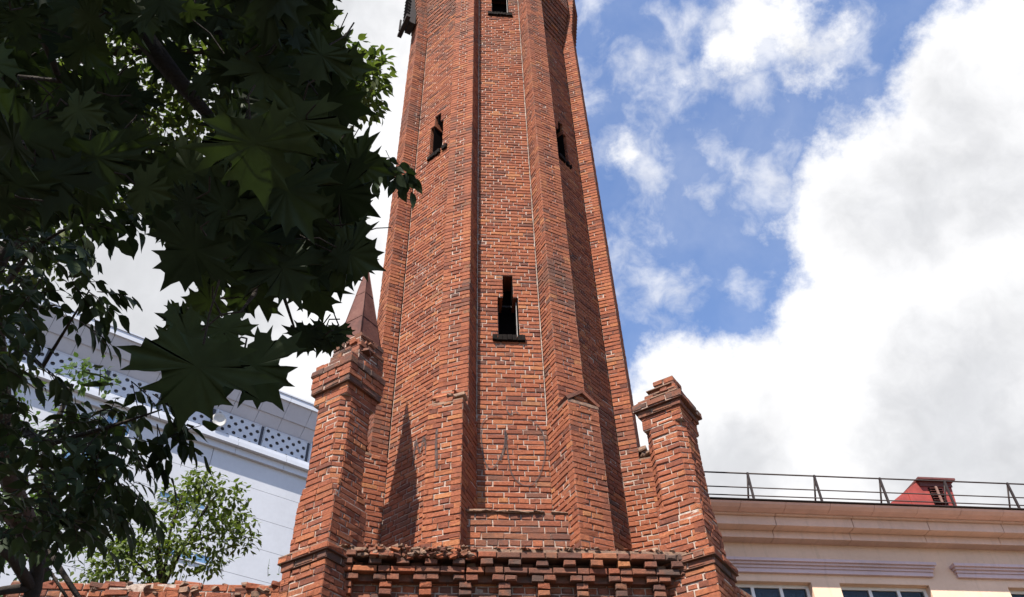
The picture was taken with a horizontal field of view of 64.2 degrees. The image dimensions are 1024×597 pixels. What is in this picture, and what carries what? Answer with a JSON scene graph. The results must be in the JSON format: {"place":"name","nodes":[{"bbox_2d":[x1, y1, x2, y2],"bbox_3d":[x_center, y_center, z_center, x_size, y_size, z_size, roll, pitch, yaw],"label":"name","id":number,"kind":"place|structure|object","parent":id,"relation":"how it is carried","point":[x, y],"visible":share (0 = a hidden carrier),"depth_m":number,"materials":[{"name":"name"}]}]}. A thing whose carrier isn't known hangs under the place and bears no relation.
{"place":"outdoors","nodes":[
{"label":"outdoors","id":0,"kind":"place"},
{"bbox_2d":[0,283,317,586],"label":"panelled building","id":1,"kind":"structure","parent":0,"point":[264,450],"depth_m":38.79,"materials":[{"name":"white metal"}]},
{"bbox_2d":[106,414,130,436],"bbox_3d":[-17.985,5.770,37.243,1.174,0.942,0.061,28,-51,-28],"label":"window","id":2,"kind":"structure","parent":1,"relation":"in","point":[108,418],"depth_m":37.24,"materials":[{"name":"blue glass"}]},
{"bbox_2d":[157,489,206,510],"bbox_3d":[-15.023,9.215,37.197,2.240,0.387,0.061,28,-51,-28],"label":"window","id":3,"kind":"structure","parent":1,"relation":"in","point":[201,507],"depth_m":36.93,"materials":[{"name":"blue glass"}]},
{"bbox_2d":[171,547,210,565],"bbox_3d":[-14.408,11.256,35.895,2.382,0.469,0.061,28,-51,-28],"label":"window","id":4,"kind":"structure","parent":1,"relation":"in","point":[201,561],"depth_m":36.17,"materials":[{"name":"blue glass"}]},
{"bbox_2d":[212,412,225,426],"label":"satellite dish","id":5,"kind":"object","parent":1,"relation":"on","point":[219,418],"visible":0.94,"depth_m":40.30,"materials":[{"name":"paint"}]},
{"bbox_2d":[0,0,1023,507],"label":"sky","id":6,"kind":"structure","parent":0,"point":[813,210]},
{"bbox_2d":[277,0,752,596],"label":"brick tower","id":7,"kind":"structure","parent":0,"point":[477,416],"depth_m":11.04,"materials":[{"name":"red brick"}]},
{"bbox_2d":[427,116,447,160],"bbox_3d":[-1.282,-3.141,15.753,0.641,1.871,0.486,-31,-50,27],"label":"window","id":8,"kind":"structure","parent":7,"relation":"in","point":[437,139],"depth_m":15.67,"materials":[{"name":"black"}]},
{"bbox_2d":[488,0,511,16],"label":"window","id":9,"kind":"structure","parent":7,"relation":"in","point":[500,9],"depth_m":18.87,"materials":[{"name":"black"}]},
{"bbox_2d":[492,282,524,342],"bbox_3d":[-0.080,0.223,12.124,0.607,1.701,0.485,2,-43,-5],"label":"window","id":10,"kind":"structure","parent":7,"relation":"in","point":[508,327],"depth_m":12.23,"materials":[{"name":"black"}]},
{"bbox_2d":[556,123,571,168],"bbox_3d":[0.782,-3.063,15.915,0.487,1.871,0.640,-31,-50,27],"label":"window","id":11,"kind":"structure","parent":7,"relation":"in","point":[560,142],"depth_m":15.85,"materials":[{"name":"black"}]},
{"bbox_2d":[709,497,1023,596],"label":"cream building","id":12,"kind":"structure","parent":0,"point":[788,548],"depth_m":17.68,"materials":[{"name":"paint"}]},
{"bbox_2d":[735,584,810,596],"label":"window","id":13,"kind":"structure","parent":12,"relation":"in","point":[750,586],"depth_m":17.26,"materials":[{"name":"white glass"}]},
{"bbox_2d":[704,471,1023,507],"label":"roof railing","id":14,"kind":"object","parent":12,"relation":"on","point":[881,485],"visible":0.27,"depth_m":18.52,"materials":[{"name":"grey metal"}]},
{"bbox_2d":[840,586,927,596],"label":"window","id":15,"kind":"structure","parent":12,"relation":"in","point":[869,590],"depth_m":17.51,"materials":[{"name":"white glass"}]},
{"bbox_2d":[891,477,956,505],"bbox_3d":[9.327,5.359,19.909,2.612,1.200,1.910,3,-43,-6],"label":"roof dormer","id":16,"kind":"object","parent":12,"relation":"on","point":[928,487],"visible":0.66,"depth_m":19.55,"materials":[{"name":"red metal"}]},
{"bbox_2d":[1010,591,1023,594],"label":"window","id":17,"kind":"structure","parent":12,"relation":"in","point":[1011,592],"depth_m":17.83,"materials":[{"name":"white glass"}]},
{"label":"ground","id":18,"kind":"structure","parent":0,"visible":0},
{"bbox_2d":[0,352,120,596],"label":"broadleaf tree","id":19,"kind":"object","parent":18,"relation":"on","point":[81,391],"visible":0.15,"depth_m":13.00,"materials":[{"name":"green plant"}]},
{"bbox_2d":[3,580,280,596],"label":"brick wall","id":20,"kind":"structure","parent":18,"relation":"on","point":[178,588],"depth_m":8.38,"materials":[{"name":"red brick"}]},
{"bbox_2d":[73,549,280,576],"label":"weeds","id":21,"kind":"object","parent":20,"relation":"on","point":[221,565],"visible":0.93,"depth_m":8.22,"materials":[{"name":"green plant"}]},
{"bbox_2d":[62,464,262,583],"bbox_3d":[-4.779,5.557,9.474,2.670,8.231,1.717,-2,-43,0],"label":"young tree","id":22,"kind":"object","parent":18,"relation":"on","point":[165,572],"visible":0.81,"depth_m":11.41,"materials":[{"name":"green plant"}]},
{"bbox_2d":[0,0,394,431],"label":"maple tree","id":23,"kind":"object","parent":18,"relation":"on","point":[265,201],"visible":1,"depth_m":1.29,"materials":[{"name":"green plant"}]},
{"bbox_2d":[0,5,397,377],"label":"linden tree","id":24,"kind":"object","parent":18,"relation":"on","point":[175,120],"visible":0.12,"depth_m":6.24,"materials":[{"name":"green plant"}]},
{"bbox_2d":[0,151,422,596],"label":"ash tree","id":25,"kind":"object","parent":18,"relation":"on","point":[31,537],"visible":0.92,"depth_m":2.27,"materials":[{"name":"green plant"}]}
]}

